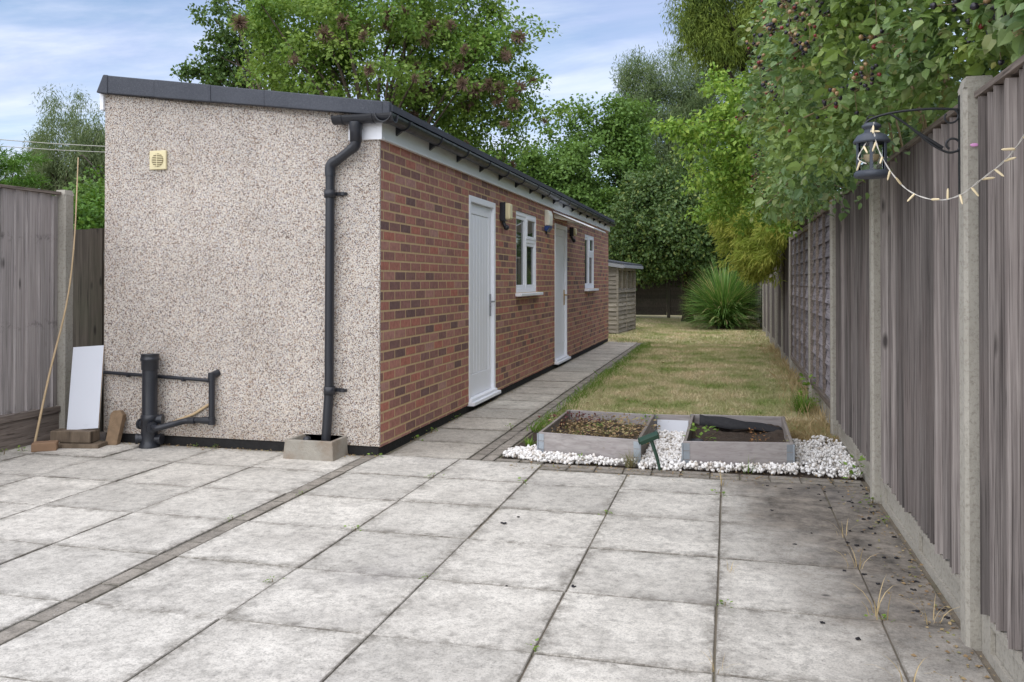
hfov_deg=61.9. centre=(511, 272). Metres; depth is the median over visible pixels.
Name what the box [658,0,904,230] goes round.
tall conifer
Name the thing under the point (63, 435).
timber offcut
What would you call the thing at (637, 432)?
withered plant
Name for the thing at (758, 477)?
plant debris
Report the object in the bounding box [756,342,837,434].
weeds
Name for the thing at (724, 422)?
black fabric
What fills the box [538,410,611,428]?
plant
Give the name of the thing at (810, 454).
white pebbles
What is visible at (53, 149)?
overhead wire
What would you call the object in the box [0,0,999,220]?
sky
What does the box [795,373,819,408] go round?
bindweed
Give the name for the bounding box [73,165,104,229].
green bush
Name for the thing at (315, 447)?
drain surround
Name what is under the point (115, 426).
broken timber
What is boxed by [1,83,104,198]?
weeping tree
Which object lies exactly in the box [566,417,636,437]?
withered plant
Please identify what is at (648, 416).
tall weed
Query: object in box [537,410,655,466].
raised bed
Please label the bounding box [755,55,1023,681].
garden fence
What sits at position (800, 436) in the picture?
dry clippings
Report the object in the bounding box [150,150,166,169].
wall vent
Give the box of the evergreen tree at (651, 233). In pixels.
[598,143,767,321]
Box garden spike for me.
[638,431,660,470]
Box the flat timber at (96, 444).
[58,441,107,448]
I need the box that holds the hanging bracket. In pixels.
[863,95,960,193]
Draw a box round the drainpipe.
[321,121,362,440]
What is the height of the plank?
0.132 m
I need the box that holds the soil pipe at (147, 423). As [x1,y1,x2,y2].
[135,353,220,448]
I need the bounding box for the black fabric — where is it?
[699,414,781,431]
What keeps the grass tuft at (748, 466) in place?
on the flower bed at (533, 436)
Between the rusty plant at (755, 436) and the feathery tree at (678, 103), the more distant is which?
the feathery tree at (678, 103)
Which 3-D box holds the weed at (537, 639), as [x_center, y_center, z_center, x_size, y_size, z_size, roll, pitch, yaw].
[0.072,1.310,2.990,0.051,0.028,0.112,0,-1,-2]
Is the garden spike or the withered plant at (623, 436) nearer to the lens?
the garden spike
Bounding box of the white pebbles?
[503,429,862,479]
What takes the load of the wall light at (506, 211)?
attached to the outbuilding
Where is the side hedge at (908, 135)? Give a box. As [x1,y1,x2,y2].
[790,18,1007,227]
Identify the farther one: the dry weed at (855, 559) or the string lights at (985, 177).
the dry weed at (855, 559)
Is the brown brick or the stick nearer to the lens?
the brown brick
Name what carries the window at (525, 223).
in the outbuilding
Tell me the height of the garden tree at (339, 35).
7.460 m
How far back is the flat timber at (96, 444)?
6.53 m
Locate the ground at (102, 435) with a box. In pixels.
[0,306,105,439]
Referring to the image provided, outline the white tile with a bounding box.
[657,419,688,432]
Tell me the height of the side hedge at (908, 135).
4.755 m
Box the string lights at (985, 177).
[856,122,1023,203]
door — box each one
[468,195,500,405]
[554,223,570,364]
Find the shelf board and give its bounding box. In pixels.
[67,345,103,429]
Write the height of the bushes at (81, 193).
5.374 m
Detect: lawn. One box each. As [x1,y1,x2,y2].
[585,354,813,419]
[604,315,769,343]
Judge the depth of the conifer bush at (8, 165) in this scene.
9.96 m
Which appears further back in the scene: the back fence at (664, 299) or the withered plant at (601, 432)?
the back fence at (664, 299)
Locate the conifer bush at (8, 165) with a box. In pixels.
[0,140,52,188]
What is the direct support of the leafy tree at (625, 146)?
on the back lawn at (659, 316)
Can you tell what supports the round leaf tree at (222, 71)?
on the ground at (102, 435)
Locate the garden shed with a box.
[608,259,642,333]
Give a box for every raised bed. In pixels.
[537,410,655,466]
[682,414,794,468]
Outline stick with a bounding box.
[173,403,208,420]
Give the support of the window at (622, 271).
in the garden shed
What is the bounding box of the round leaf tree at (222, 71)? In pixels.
[169,0,342,90]
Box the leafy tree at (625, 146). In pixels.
[512,91,669,214]
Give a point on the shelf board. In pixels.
(84, 408)
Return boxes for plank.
[656,414,689,429]
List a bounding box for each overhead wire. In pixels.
[0,139,104,146]
[1,146,98,151]
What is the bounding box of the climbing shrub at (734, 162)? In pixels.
[650,62,830,238]
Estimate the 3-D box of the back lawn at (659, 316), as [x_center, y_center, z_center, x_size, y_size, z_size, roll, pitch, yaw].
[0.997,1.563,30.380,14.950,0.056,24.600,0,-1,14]
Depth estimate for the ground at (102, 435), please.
7.46 m
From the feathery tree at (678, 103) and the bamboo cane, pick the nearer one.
the bamboo cane
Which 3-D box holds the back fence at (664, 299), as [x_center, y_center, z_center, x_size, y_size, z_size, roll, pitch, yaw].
[4.362,0.621,29.336,13.290,1.850,0.100,0,-1,14]
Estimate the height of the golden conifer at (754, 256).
2.795 m
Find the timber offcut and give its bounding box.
[50,428,99,442]
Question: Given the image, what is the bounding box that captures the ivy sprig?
[839,454,865,478]
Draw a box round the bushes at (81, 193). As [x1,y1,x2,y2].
[50,155,104,227]
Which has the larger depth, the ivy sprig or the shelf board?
the shelf board
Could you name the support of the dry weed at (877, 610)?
on the patio
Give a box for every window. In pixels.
[515,210,542,296]
[585,234,598,290]
[619,268,635,292]
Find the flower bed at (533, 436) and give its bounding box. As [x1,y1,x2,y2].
[501,423,864,481]
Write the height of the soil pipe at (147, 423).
0.732 m
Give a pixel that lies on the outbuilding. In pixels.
(453, 298)
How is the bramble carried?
on the ground at (102, 435)
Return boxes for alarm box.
[544,210,552,234]
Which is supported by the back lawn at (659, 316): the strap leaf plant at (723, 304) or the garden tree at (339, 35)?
the strap leaf plant at (723, 304)
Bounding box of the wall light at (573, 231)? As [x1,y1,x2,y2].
[570,227,576,242]
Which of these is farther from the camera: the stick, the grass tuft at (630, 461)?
the stick
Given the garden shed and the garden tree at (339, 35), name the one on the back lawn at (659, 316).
the garden shed
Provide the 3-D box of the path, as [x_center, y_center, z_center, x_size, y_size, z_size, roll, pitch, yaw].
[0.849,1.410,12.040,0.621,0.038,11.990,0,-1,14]
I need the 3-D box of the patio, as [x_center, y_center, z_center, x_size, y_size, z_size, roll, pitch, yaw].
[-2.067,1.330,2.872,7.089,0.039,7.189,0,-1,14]
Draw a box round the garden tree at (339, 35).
[223,0,578,173]
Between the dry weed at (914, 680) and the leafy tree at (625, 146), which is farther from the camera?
the leafy tree at (625, 146)
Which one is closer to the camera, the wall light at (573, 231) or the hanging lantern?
the hanging lantern
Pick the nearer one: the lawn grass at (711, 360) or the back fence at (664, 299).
the lawn grass at (711, 360)
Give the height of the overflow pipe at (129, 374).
0.067 m
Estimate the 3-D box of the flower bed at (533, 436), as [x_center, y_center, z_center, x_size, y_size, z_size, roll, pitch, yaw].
[1.308,1.360,6.672,2.480,0.001,1.800,0,-1,14]
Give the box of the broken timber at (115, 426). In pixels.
[106,410,125,444]
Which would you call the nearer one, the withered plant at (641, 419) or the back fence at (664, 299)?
the withered plant at (641, 419)
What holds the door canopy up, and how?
attached to the outbuilding
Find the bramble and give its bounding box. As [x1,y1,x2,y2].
[733,0,1023,225]
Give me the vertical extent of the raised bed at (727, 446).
0.198 m
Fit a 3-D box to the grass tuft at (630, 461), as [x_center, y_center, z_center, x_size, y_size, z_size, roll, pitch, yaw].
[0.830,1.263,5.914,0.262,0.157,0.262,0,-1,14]
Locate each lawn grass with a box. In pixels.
[599,342,797,381]
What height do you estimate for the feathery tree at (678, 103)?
12.080 m
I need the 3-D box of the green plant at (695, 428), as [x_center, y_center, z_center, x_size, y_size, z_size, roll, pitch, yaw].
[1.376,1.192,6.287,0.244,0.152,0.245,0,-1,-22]
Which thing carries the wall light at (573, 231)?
attached to the outbuilding
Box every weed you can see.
[526,638,539,652]
[639,408,658,421]
[701,650,733,672]
[831,545,875,569]
[851,576,894,619]
[870,653,940,681]
[901,594,957,624]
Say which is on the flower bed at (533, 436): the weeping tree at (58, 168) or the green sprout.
the green sprout
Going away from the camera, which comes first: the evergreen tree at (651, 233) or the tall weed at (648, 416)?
the tall weed at (648, 416)
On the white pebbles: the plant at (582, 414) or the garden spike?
the garden spike
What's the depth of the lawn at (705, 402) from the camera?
9.02 m
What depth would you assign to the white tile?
7.06 m
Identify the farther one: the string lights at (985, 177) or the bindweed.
the bindweed
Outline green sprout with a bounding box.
[520,436,534,445]
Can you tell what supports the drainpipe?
attached to the outbuilding
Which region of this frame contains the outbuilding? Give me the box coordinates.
[97,75,614,455]
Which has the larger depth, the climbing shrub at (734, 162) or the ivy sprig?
the climbing shrub at (734, 162)
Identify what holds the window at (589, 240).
in the outbuilding
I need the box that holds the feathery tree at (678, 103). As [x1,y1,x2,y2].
[608,12,747,177]
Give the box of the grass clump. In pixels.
[781,386,817,414]
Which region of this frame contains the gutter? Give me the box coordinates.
[331,112,615,226]
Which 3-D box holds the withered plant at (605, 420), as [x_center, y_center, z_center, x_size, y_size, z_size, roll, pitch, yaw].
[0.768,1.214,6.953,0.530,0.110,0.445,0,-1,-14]
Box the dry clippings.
[786,418,840,443]
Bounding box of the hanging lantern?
[853,115,890,178]
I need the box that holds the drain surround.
[283,434,347,460]
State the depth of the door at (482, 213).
8.98 m
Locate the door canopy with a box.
[553,211,605,232]
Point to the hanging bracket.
(933, 143)
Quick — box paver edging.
[0,343,864,645]
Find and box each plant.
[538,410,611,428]
[542,421,600,435]
[548,417,594,433]
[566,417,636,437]
[576,427,624,437]
[581,413,633,427]
[595,427,648,447]
[603,420,665,437]
[612,413,659,434]
[677,255,761,328]
[683,422,718,440]
[747,428,766,441]
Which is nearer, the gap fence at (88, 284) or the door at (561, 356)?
the gap fence at (88, 284)
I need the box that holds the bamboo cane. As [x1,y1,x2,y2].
[34,157,78,440]
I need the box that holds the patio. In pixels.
[0,440,994,681]
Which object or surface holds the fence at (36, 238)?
on the patio
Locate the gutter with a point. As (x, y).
(400, 124)
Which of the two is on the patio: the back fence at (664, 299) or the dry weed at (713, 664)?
the dry weed at (713, 664)
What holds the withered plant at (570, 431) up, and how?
on the raised bed at (548, 439)
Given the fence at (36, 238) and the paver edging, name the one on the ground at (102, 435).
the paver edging
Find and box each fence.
[0,184,73,451]
[73,228,104,431]
[636,269,754,317]
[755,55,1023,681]
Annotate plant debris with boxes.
[124,353,994,681]
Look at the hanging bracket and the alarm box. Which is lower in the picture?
the alarm box
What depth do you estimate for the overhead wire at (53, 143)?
14.69 m
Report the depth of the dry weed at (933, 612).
3.21 m
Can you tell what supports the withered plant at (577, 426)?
in the raised bed at (548, 439)
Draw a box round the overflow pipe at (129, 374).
[103,370,208,381]
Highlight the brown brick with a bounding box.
[31,440,58,451]
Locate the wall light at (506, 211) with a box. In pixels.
[500,202,512,229]
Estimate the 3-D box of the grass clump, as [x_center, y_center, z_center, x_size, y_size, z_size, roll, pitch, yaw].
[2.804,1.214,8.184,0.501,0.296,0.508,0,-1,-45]
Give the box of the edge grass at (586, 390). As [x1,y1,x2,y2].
[526,341,653,432]
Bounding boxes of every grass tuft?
[619,447,641,467]
[737,458,759,472]
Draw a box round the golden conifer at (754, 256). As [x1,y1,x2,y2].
[700,190,794,289]
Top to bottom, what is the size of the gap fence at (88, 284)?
1.738 m
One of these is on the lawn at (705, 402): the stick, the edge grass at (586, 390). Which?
the edge grass at (586, 390)
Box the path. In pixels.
[389,342,636,459]

